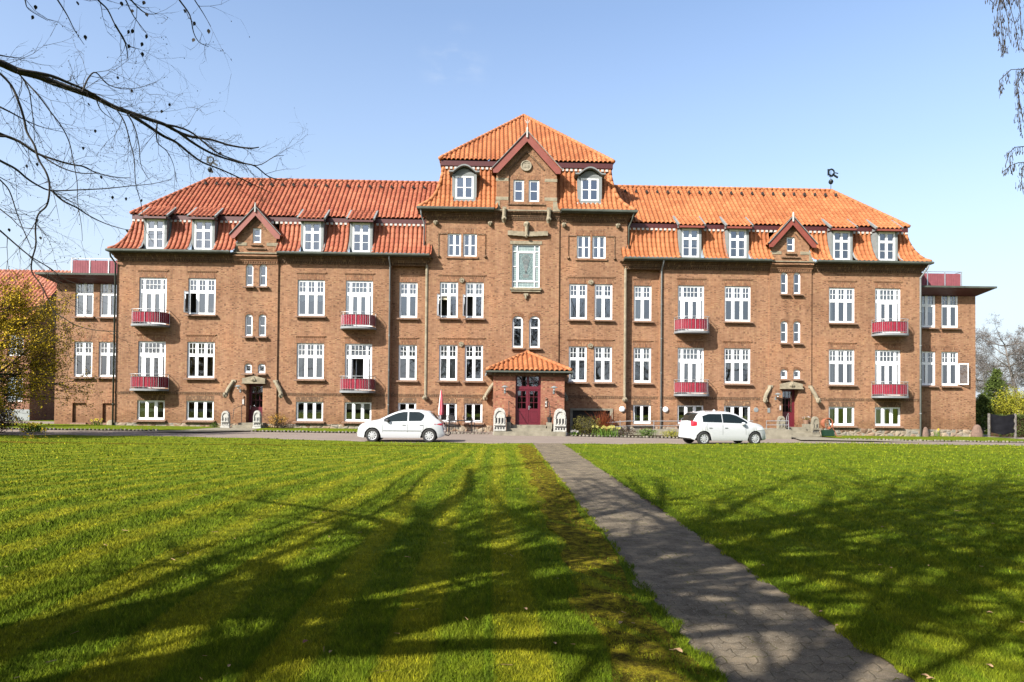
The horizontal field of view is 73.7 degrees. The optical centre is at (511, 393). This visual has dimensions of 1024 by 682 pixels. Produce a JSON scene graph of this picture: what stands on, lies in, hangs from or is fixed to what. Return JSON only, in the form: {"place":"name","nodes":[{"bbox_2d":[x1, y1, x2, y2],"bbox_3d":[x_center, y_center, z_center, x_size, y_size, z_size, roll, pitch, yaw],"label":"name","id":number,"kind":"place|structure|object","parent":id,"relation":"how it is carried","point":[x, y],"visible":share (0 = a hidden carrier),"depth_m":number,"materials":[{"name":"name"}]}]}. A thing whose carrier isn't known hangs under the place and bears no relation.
{"place":"outdoors","nodes":[
{"label":"outdoors","id":0,"kind":"place"},
{"bbox_2d":[0,423,215,429],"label":"grass verge","id":1,"kind":"object","parent":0,"point":[68,426],"depth_m":40.13,"materials":[{"name":"green plant"}]},
{"bbox_2d":[0,366,25,414],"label":"yew bush","id":2,"kind":"object","parent":1,"relation":"on","point":[11,403],"visible":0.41,"depth_m":38.61,"materials":[{"name":"green plant"}]},
{"bbox_2d":[164,427,258,431],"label":"concrete path","id":3,"kind":"structure","parent":0,"point":[218,429],"depth_m":38.29,"materials":[{"name":"grey concrete"}]},
{"bbox_2d":[253,427,357,431],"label":"grass verge","id":4,"kind":"object","parent":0,"point":[314,429],"depth_m":40.50,"materials":[{"name":"green plant"}]},
{"bbox_2d":[5,420,987,434],"bbox_3d":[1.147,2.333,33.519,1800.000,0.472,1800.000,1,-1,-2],"label":"ground","id":5,"kind":"structure","parent":0,"point":[985,433],"depth_m":53.26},
{"bbox_2d":[0,407,26,432],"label":"shrub","id":6,"kind":"object","parent":5,"relation":"on","point":[4,422],"visible":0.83,"depth_m":33.45,"materials":[{"name":"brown plant"}]},
{"bbox_2d":[0,279,68,438],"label":"hawthorn tree","id":7,"kind":"object","parent":5,"relation":"on","point":[11,384],"visible":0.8,"depth_m":29.41,"materials":[{"name":"green plant"}]},
{"bbox_2d":[0,269,72,420],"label":"brick house","id":8,"kind":"structure","parent":5,"relation":"on","point":[47,409],"depth_m":54.47,"materials":[{"name":"brick"}]},
{"bbox_2d":[0,268,109,415],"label":"hawthorn tree","id":9,"kind":"object","parent":5,"relation":"on","point":[9,310],"visible":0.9,"depth_m":31.26,"materials":[{"name":"green plant"}]},
{"bbox_2d":[0,0,314,386],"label":"beech tree","id":10,"kind":"object","parent":5,"relation":"on","point":[76,89],"visible":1,"depth_m":10.94,"materials":[{"name":"brown plant"}]},
{"bbox_2d":[35,114,996,436],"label":"apartment building","id":11,"kind":"structure","parent":5,"relation":"on","point":[523,268],"depth_m":43.80,"materials":[{"name":"brown brick"}]},
{"bbox_2d":[70,341,92,378],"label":"window","id":12,"kind":"structure","parent":11,"relation":"in","point":[83,357],"depth_m":44.03,"materials":[{"name":"white paint"}]},
{"bbox_2d":[71,284,93,317],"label":"window","id":13,"kind":"structure","parent":11,"relation":"in","point":[86,301],"depth_m":44.12,"materials":[{"name":"white paint"}]},
{"bbox_2d":[95,342,115,378],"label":"window","id":14,"kind":"structure","parent":11,"relation":"in","point":[105,348],"depth_m":44.07,"materials":[{"name":"white paint"}]},
{"bbox_2d":[95,284,116,318],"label":"window","id":15,"kind":"structure","parent":11,"relation":"in","point":[106,310],"depth_m":44.13,"materials":[{"name":"white paint"}]},
{"bbox_2d":[133,400,165,421],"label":"window","id":16,"kind":"structure","parent":11,"relation":"in","point":[148,410],"depth_m":42.92,"materials":[{"name":"white paint"}]},
{"bbox_2d":[138,341,165,387],"bbox_3d":[-22.644,-1.835,43.336,1.702,2.962,0.818,1,-1,-2],"label":"window","id":17,"kind":"structure","parent":11,"relation":"in","point":[153,364],"depth_m":42.97,"materials":[{"name":"white paint"}]},
{"bbox_2d":[139,277,166,324],"bbox_3d":[-22.597,-5.840,43.074,1.702,2.962,0.168,1,-1,-2],"label":"window","id":18,"kind":"structure","parent":11,"relation":"in","point":[150,296],"depth_m":43.03,"materials":[{"name":"white paint"}]},
{"bbox_2d":[146,219,163,248],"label":"window","id":19,"kind":"structure","parent":11,"relation":"in","point":[154,226],"depth_m":42.92,"materials":[{"name":"white paint"}]},
{"bbox_2d":[182,401,214,421],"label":"window","id":20,"kind":"structure","parent":11,"relation":"in","point":[197,411],"depth_m":43.01,"materials":[{"name":"white paint"}]},
{"bbox_2d":[183,342,214,379],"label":"window","id":21,"kind":"structure","parent":11,"relation":"in","point":[200,362],"depth_m":43.06,"materials":[{"name":"white paint"}]},
{"bbox_2d":[184,278,215,315],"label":"window","id":22,"kind":"structure","parent":11,"relation":"in","point":[202,291],"depth_m":43.14,"materials":[{"name":"white paint"}]},
{"bbox_2d":[194,220,211,248],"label":"window","id":23,"kind":"structure","parent":11,"relation":"in","point":[203,228],"depth_m":43.01,"materials":[{"name":"white paint"}]},
{"bbox_2d":[242,264,253,287],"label":"window","id":24,"kind":"structure","parent":11,"relation":"in","point":[249,269],"depth_m":43.13,"materials":[{"name":"white paint"}]},
{"bbox_2d":[242,314,253,337],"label":"window","id":25,"kind":"structure","parent":11,"relation":"in","point":[248,323],"depth_m":43.07,"materials":[{"name":"white paint"}]},
{"bbox_2d":[249,384,262,421],"bbox_3d":[-16.231,0.573,43.890,1.020,2.500,0.980,1,-1,-2],"label":"door","id":26,"kind":"structure","parent":11,"relation":"in","point":[255,390],"depth_m":43.99,"materials":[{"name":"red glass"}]},
{"bbox_2d":[255,314,266,337],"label":"window","id":27,"kind":"structure","parent":11,"relation":"in","point":[262,318],"depth_m":43.10,"materials":[{"name":"white paint"}]},
{"bbox_2d":[256,264,267,287],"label":"window","id":28,"kind":"structure","parent":11,"relation":"in","point":[263,269],"depth_m":43.17,"materials":[{"name":"white paint"}]},
{"bbox_2d":[293,343,324,380],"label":"window","id":29,"kind":"structure","parent":11,"relation":"in","point":[310,356],"depth_m":43.27,"materials":[{"name":"white paint"}]},
{"bbox_2d":[293,402,324,422],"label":"window","id":30,"kind":"structure","parent":11,"relation":"in","point":[306,412],"depth_m":43.31,"materials":[{"name":"white paint"}]},
{"bbox_2d":[294,280,325,317],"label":"window","id":31,"kind":"structure","parent":11,"relation":"in","point":[311,293],"depth_m":43.34,"materials":[{"name":"white paint"}]},
{"bbox_2d":[303,222,320,250],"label":"window","id":32,"kind":"structure","parent":11,"relation":"in","point":[312,230],"depth_m":43.22,"materials":[{"name":"white paint"}]},
{"bbox_2d":[341,402,370,423],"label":"window","id":33,"kind":"structure","parent":11,"relation":"in","point":[354,412],"depth_m":43.32,"materials":[{"name":"white paint"}]},
{"bbox_2d":[345,344,371,389],"bbox_3d":[-9.750,-1.710,43.729,1.702,2.962,0.818,1,-1,-2],"label":"window","id":34,"kind":"structure","parent":11,"relation":"in","point":[361,352],"depth_m":43.37,"materials":[{"name":"white paint"}]},
{"bbox_2d":[346,281,372,326],"bbox_3d":[-9.703,-5.714,43.467,1.702,2.962,0.168,1,-1,-2],"label":"window","id":35,"kind":"structure","parent":11,"relation":"in","point":[359,294],"depth_m":43.42,"materials":[{"name":"white paint"}]},
{"bbox_2d":[352,223,369,251],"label":"window","id":36,"kind":"structure","parent":11,"relation":"in","point":[361,231],"depth_m":43.32,"materials":[{"name":"white paint"}]},
{"bbox_2d":[396,345,417,381],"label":"window","id":37,"kind":"structure","parent":11,"relation":"in","point":[407,353],"depth_m":43.80,"materials":[{"name":"white paint"}]},
{"bbox_2d":[397,282,418,319],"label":"window","id":38,"kind":"structure","parent":11,"relation":"in","point":[408,291],"depth_m":44.36,"materials":[{"name":"white paint"}]},
{"bbox_2d":[437,282,458,319],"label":"window","id":39,"kind":"structure","parent":11,"relation":"in","point":[448,290],"depth_m":43.60,"materials":[{"name":"white paint"}]},
{"bbox_2d":[437,345,458,382],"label":"window","id":40,"kind":"structure","parent":11,"relation":"in","point":[447,353],"depth_m":43.54,"materials":[{"name":"white paint"}]},
{"bbox_2d":[439,403,457,424],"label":"window","id":41,"kind":"structure","parent":11,"relation":"in","point":[449,409],"depth_m":44.25,"materials":[{"name":"white paint"}]},
{"bbox_2d":[447,234,460,255],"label":"window","id":42,"kind":"structure","parent":11,"relation":"in","point":[454,240],"depth_m":43.67,"materials":[{"name":"white paint"}]},
{"bbox_2d":[455,176,472,198],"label":"window","id":43,"kind":"structure","parent":11,"relation":"in","point":[463,184],"depth_m":43.93,"materials":[{"name":"white paint"}]},
{"bbox_2d":[463,234,476,255],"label":"window","id":44,"kind":"structure","parent":11,"relation":"in","point":[469,240],"depth_m":43.70,"materials":[{"name":"white paint"}]},
{"bbox_2d":[462,345,483,382],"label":"window","id":45,"kind":"structure","parent":11,"relation":"in","point":[473,353],"depth_m":43.59,"materials":[{"name":"white paint"}]},
{"bbox_2d":[462,403,483,424],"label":"window","id":46,"kind":"structure","parent":11,"relation":"in","point":[472,411],"depth_m":43.53,"materials":[{"name":"white paint"}]},
{"bbox_2d":[463,282,484,319],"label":"window","id":47,"kind":"structure","parent":11,"relation":"in","point":[474,291],"depth_m":43.75,"materials":[{"name":"white paint"}]},
{"bbox_2d":[510,316,523,348],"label":"window","id":48,"kind":"structure","parent":11,"relation":"in","point":[517,322],"depth_m":44.36,"materials":[{"name":"white paint"}]},
{"bbox_2d":[513,180,523,200],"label":"window","id":49,"kind":"structure","parent":11,"relation":"in","point":[518,185],"depth_m":44.16,"materials":[{"name":"white paint"}]},
{"bbox_2d":[512,244,539,287],"bbox_3d":[0.889,-8.153,43.687,1.760,2.780,0.060,1,-1,-2],"label":"stained window","id":50,"kind":"structure","parent":11,"relation":"in","point":[525,258],"depth_m":43.69,"materials":[{"name":"white glass"}]},
{"bbox_2d":[529,180,538,201],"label":"window","id":51,"kind":"structure","parent":11,"relation":"in","point":[533,184],"depth_m":44.33,"materials":[{"name":"white paint"}]},
{"bbox_2d":[527,316,541,349],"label":"window","id":52,"kind":"structure","parent":11,"relation":"in","point":[534,322],"depth_m":43.63,"materials":[{"name":"white paint"}]},
{"bbox_2d":[567,284,588,320],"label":"window","id":53,"kind":"structure","parent":11,"relation":"in","point":[577,292],"depth_m":43.85,"materials":[{"name":"white paint"}]},
{"bbox_2d":[567,346,588,383],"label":"window","id":54,"kind":"structure","parent":11,"relation":"in","point":[577,354],"depth_m":44.36,"materials":[{"name":"white paint"}]},
{"bbox_2d":[577,236,589,257],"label":"window","id":55,"kind":"structure","parent":11,"relation":"in","point":[583,242],"depth_m":43.92,"materials":[{"name":"white paint"}]},
{"bbox_2d":[581,178,598,200],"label":"window","id":56,"kind":"structure","parent":11,"relation":"in","point":[589,186],"depth_m":44.57,"materials":[{"name":"white paint"}]},
{"bbox_2d":[592,236,605,257],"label":"window","id":57,"kind":"structure","parent":11,"relation":"in","point":[598,242],"depth_m":43.94,"materials":[{"name":"white paint"}]},
{"bbox_2d":[592,347,613,383],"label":"window","id":58,"kind":"structure","parent":11,"relation":"in","point":[602,355],"depth_m":43.84,"materials":[{"name":"white paint"}]},
{"bbox_2d":[593,284,614,321],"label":"window","id":59,"kind":"structure","parent":11,"relation":"in","point":[603,292],"depth_m":43.92,"materials":[{"name":"white paint"}]},
{"bbox_2d":[632,405,652,424],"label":"window","id":60,"kind":"structure","parent":11,"relation":"in","point":[641,413],"depth_m":44.21,"materials":[{"name":"white paint"}]},
{"bbox_2d":[632,286,653,322],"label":"window","id":61,"kind":"structure","parent":11,"relation":"in","point":[642,294],"depth_m":44.33,"materials":[{"name":"white paint"}]},
{"bbox_2d":[632,348,653,384],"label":"window","id":62,"kind":"structure","parent":11,"relation":"in","point":[642,356],"depth_m":44.28,"materials":[{"name":"white paint"}]},
{"bbox_2d":[676,405,702,424],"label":"window","id":63,"kind":"structure","parent":11,"relation":"in","point":[682,410],"depth_m":43.95,"materials":[{"name":"white paint"}]},
{"bbox_2d":[682,228,698,256],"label":"window","id":64,"kind":"structure","parent":11,"relation":"in","point":[690,237],"depth_m":44.04,"materials":[{"name":"white paint"}]},
{"bbox_2d":[678,285,703,330],"bbox_3d":[11.516,-5.502,44.439,1.702,2.962,0.818,1,-1,-2],"label":"window","id":65,"kind":"structure","parent":11,"relation":"in","point":[690,298],"depth_m":44.07,"materials":[{"name":"white paint"}]},
{"bbox_2d":[678,348,703,381],"bbox_3d":[11.489,-1.508,44.051,1.702,2.962,0.168,1,-1,-2],"label":"window","id":66,"kind":"structure","parent":11,"relation":"in","point":[690,360],"depth_m":44.02,"materials":[{"name":"white paint"}]},
{"bbox_2d":[724,406,749,420],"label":"window","id":67,"kind":"structure","parent":11,"relation":"in","point":[743,411],"depth_m":44.15,"materials":[{"name":"white paint"}]},
{"bbox_2d":[729,229,745,257],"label":"window","id":68,"kind":"structure","parent":11,"relation":"in","point":[737,237],"depth_m":44.03,"materials":[{"name":"white paint"}]},
{"bbox_2d":[723,348,752,385],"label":"window","id":69,"kind":"structure","parent":11,"relation":"in","point":[736,360],"depth_m":44.11,"materials":[{"name":"white paint"}]},
{"bbox_2d":[723,286,753,322],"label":"window","id":70,"kind":"structure","parent":11,"relation":"in","point":[737,298],"depth_m":44.18,"materials":[{"name":"white paint"}]},
{"bbox_2d":[782,389,793,426],"bbox_3d":[17.892,0.905,44.930,1.020,2.500,0.980,1,-1,-2],"label":"door","id":71,"kind":"structure","parent":11,"relation":"in","point":[788,394],"depth_m":44.53,"materials":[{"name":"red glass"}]},
{"bbox_2d":[833,231,849,259],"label":"window","id":72,"kind":"structure","parent":11,"relation":"in","point":[841,239],"depth_m":44.25,"materials":[{"name":"white paint"}]},
{"bbox_2d":[827,349,857,386],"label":"window","id":73,"kind":"structure","parent":11,"relation":"in","point":[841,362],"depth_m":44.32,"materials":[{"name":"white paint"}]},
{"bbox_2d":[827,407,857,427],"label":"window","id":74,"kind":"structure","parent":11,"relation":"in","point":[839,415],"depth_m":44.26,"materials":[{"name":"white paint"}]},
{"bbox_2d":[828,288,857,324],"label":"window","id":75,"kind":"structure","parent":11,"relation":"in","point":[841,300],"depth_m":44.38,"materials":[{"name":"white paint"}]},
{"bbox_2d":[878,232,894,259],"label":"window","id":76,"kind":"structure","parent":11,"relation":"in","point":[886,247],"depth_m":44.34,"materials":[{"name":"white paint"}]},
{"bbox_2d":[875,288,899,333],"bbox_3d":[24.409,-5.377,44.832,1.702,2.962,0.818,1,-1,-2],"label":"window","id":77,"kind":"structure","parent":11,"relation":"in","point":[887,300],"depth_m":44.46,"materials":[{"name":"white paint"}]},
{"bbox_2d":[875,350,899,383],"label":"window","id":78,"kind":"structure","parent":11,"relation":"in","point":[887,362],"depth_m":44.40,"materials":[{"name":"white paint"}]},
{"bbox_2d":[874,407,903,427],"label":"window","id":79,"kind":"structure","parent":11,"relation":"in","point":[885,417],"depth_m":44.35,"materials":[{"name":"white paint"}]},
{"bbox_2d":[922,296,938,328],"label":"window","id":80,"kind":"structure","parent":11,"relation":"in","point":[928,302],"depth_m":45.77,"materials":[{"name":"white paint"}]},
{"bbox_2d":[922,351,938,386],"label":"window","id":81,"kind":"structure","parent":11,"relation":"in","point":[928,358],"depth_m":45.71,"materials":[{"name":"white paint"}]},
{"bbox_2d":[940,296,961,329],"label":"window","id":82,"kind":"structure","parent":11,"relation":"in","point":[949,304],"depth_m":45.84,"materials":[{"name":"white paint"}]},
{"bbox_2d":[940,352,961,387],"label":"window","id":83,"kind":"structure","parent":11,"relation":"in","point":[949,360],"depth_m":45.76,"materials":[{"name":"white paint"}]},
{"bbox_2d":[493,401,565,435],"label":"entrance steps","id":84,"kind":"structure","parent":5,"relation":"on","point":[529,430],"depth_m":38.74,"materials":[{"name":"stone"}]},
{"bbox_2d":[493,408,505,430],"bbox_3d":[-0.700,1.534,38.568,0.760,1.520,0.400,1,-1,-2],"label":"carved stone post","id":85,"kind":"object","parent":84,"relation":"on","point":[499,419],"visible":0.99,"depth_m":38.46,"materials":[{"name":"white stone"}]},
{"bbox_2d":[553,408,566,434],"bbox_3d":[2.718,1.588,38.672,0.760,1.520,0.400,1,-1,-2],"label":"carved stone post","id":86,"kind":"object","parent":84,"relation":"on","point":[559,423],"visible":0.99,"depth_m":38.57,"materials":[{"name":"white stone"}]},
{"bbox_2d":[609,420,790,438],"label":"access ramp","id":87,"kind":"structure","parent":5,"relation":"on","point":[771,433],"depth_m":39.38,"materials":[{"name":"concrete"}]},
{"bbox_2d":[976,392,996,432],"bbox_3d":[38.988,1.670,56.611,3.352,3.730,3.200,1,-1,-2],"label":"conifer tree","id":88,"kind":"object","parent":5,"relation":"on","point":[982,404],"visible":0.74,"depth_m":56.46,"materials":[{"name":"green plant"}]},
{"bbox_2d":[976,368,1017,428],"bbox_3d":[41.756,0.646,58.693,4.420,5.825,4.331,1,-1,-41],"label":"conifer tree","id":89,"kind":"object","parent":5,"relation":"on","point":[993,383],"visible":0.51,"depth_m":58.58,"materials":[{"name":"green plant"}]},
{"bbox_2d":[976,352,1018,430],"bbox_3d":[43.456,-0.291,62.850,6.300,7.438,5.473,1,-1,-2],"label":"bare tree","id":90,"kind":"object","parent":5,"relation":"on","point":[988,372],"visible":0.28,"depth_m":62.80,"materials":[{"name":"grey plant"}]},
{"bbox_2d":[975,312,1023,414],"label":"birch tree","id":91,"kind":"object","parent":5,"relation":"on","point":[979,359],"visible":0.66,"depth_m":67.92,"materials":[{"name":"grey plant"}]},
{"bbox_2d":[988,413,1016,437],"bbox_3d":[32.843,2.164,45.723,1.900,1.700,0.151,1,-1,-2],"label":"gate","id":92,"kind":"object","parent":5,"relation":"on","point":[1004,425],"visible":0.96,"depth_m":45.70,"materials":[{"name":"black metal"}]},
{"bbox_2d":[986,414,1023,436],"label":"fence","id":93,"kind":"object","parent":5,"relation":"on","point":[1020,424],"visible":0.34,"depth_m":47.77,"materials":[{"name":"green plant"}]},
{"bbox_2d":[991,385,1023,414],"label":"forsythia bush","id":94,"kind":"object","parent":5,"relation":"on","point":[1019,406],"visible":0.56,"depth_m":56.68,"materials":[{"name":"yellow plant"}]},
{"bbox_2d":[1001,353,1023,387],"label":"bare tree","id":95,"kind":"object","parent":5,"relation":"on","point":[1015,360],"visible":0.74,"depth_m":66.08,"materials":[{"name":"grey plant"}]},
{"bbox_2d":[0,435,1023,681],"bbox_3d":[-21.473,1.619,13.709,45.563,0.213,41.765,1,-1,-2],"label":"lawn","id":96,"kind":"structure","parent":0,"point":[412,451],"depth_m":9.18,"materials":[{"name":"green plant"}]},
{"bbox_2d":[0,441,423,445],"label":"worn track","id":97,"kind":"structure","parent":96,"relation":"on","point":[146,443],"depth_m":26.02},
{"bbox_2d":[517,444,708,681],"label":"moss strip","id":98,"kind":"object","parent":96,"relation":"on","point":[568,535],"visible":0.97,"depth_m":5.67,"materials":[{"name":"green plant"}]},
{"bbox_2d":[985,0,1023,193],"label":"birch tree","id":99,"kind":"object","parent":96,"relation":"on","point":[1003,43],"visible":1,"depth_m":12.37,"materials":[{"name":"brown plant"}]},
{"bbox_2d":[0,421,1023,445],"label":"road","id":100,"kind":"structure","parent":0,"point":[489,437],"depth_m":34.70,"materials":[{"name":"grey asphalt"}]},
{"bbox_2d":[357,409,450,441],"bbox_3d":[-4.702,1.377,30.202,4.008,1.443,1.955,1,-1,-1],"label":"parked car","id":101,"kind":"object","parent":100,"relation":"on","point":[427,425],"visible":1,"depth_m":29.40,"materials":[{"name":"white paint"}]},
{"bbox_2d":[678,409,765,443],"bbox_3d":[9.397,1.469,30.588,3.612,1.554,1.925,1,-1,-11],"label":"parked car","id":102,"kind":"object","parent":100,"relation":"on","point":[703,427],"visible":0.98,"depth_m":29.83,"materials":[{"name":"white paint"}]},
{"bbox_2d":[786,413,820,436],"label":"steps","id":103,"kind":"structure","parent":100,"relation":"on","point":[804,430],"depth_m":42.92,"materials":[{"name":"stone"}]},
{"bbox_2d":[0,0,1023,399],"label":"sky","id":104,"kind":"structure","parent":0,"point":[898,98],"materials":[{"name":"blue"}]},
{"bbox_2d":[568,434,677,436],"bbox_3d":[8.513,2.408,38.846,10.550,0.062,2.400,1,-1,-2],"label":"flower bed","id":105,"kind":"object","parent":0,"point":[633,435],"visible":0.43,"depth_m":39.21,"materials":[{"name":"green plant"}]},
{"bbox_2d":[571,415,603,435],"bbox_3d":[4.352,1.882,39.314,2.299,1.380,1.319,1,-1,-2],"label":"shrub","id":106,"kind":"object","parent":105,"relation":"on","point":[584,427],"visible":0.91,"depth_m":39.16,"materials":[{"name":"green plant"}]},
{"bbox_2d":[591,425,620,436],"bbox_3d":[5.450,2.063,38.466,2.022,0.644,1.822,1,-1,-41],"label":"daffodil clump","id":107,"kind":"object","parent":105,"relation":"on","point":[611,432],"visible":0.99,"depth_m":38.24,"materials":[{"name":"green plant"}]},
{"bbox_2d":[533,443,914,681],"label":"footpath","id":108,"kind":"structure","parent":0,"point":[743,625],"depth_m":5.74,"materials":[{"name":"grey concrete"}]},
{"bbox_2d":[791,437,928,441],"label":"concrete path","id":109,"kind":"structure","parent":0,"point":[811,438],"depth_m":38.11,"materials":[{"name":"grey concrete"}]},
{"bbox_2d":[825,435,1023,441],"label":"grass verge","id":110,"kind":"object","parent":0,"point":[953,438],"depth_m":41.78,"materials":[{"name":"green plant"}]},
{"bbox_2d":[820,418,841,436],"bbox_3d":[19.821,2.073,42.462,1.151,1.184,0.575,1,-1,-2],"label":"hose reel","id":111,"kind":"object","parent":110,"relation":"on","point":[825,432],"visible":1,"depth_m":42.35,"materials":[{"name":"orange plastic"}]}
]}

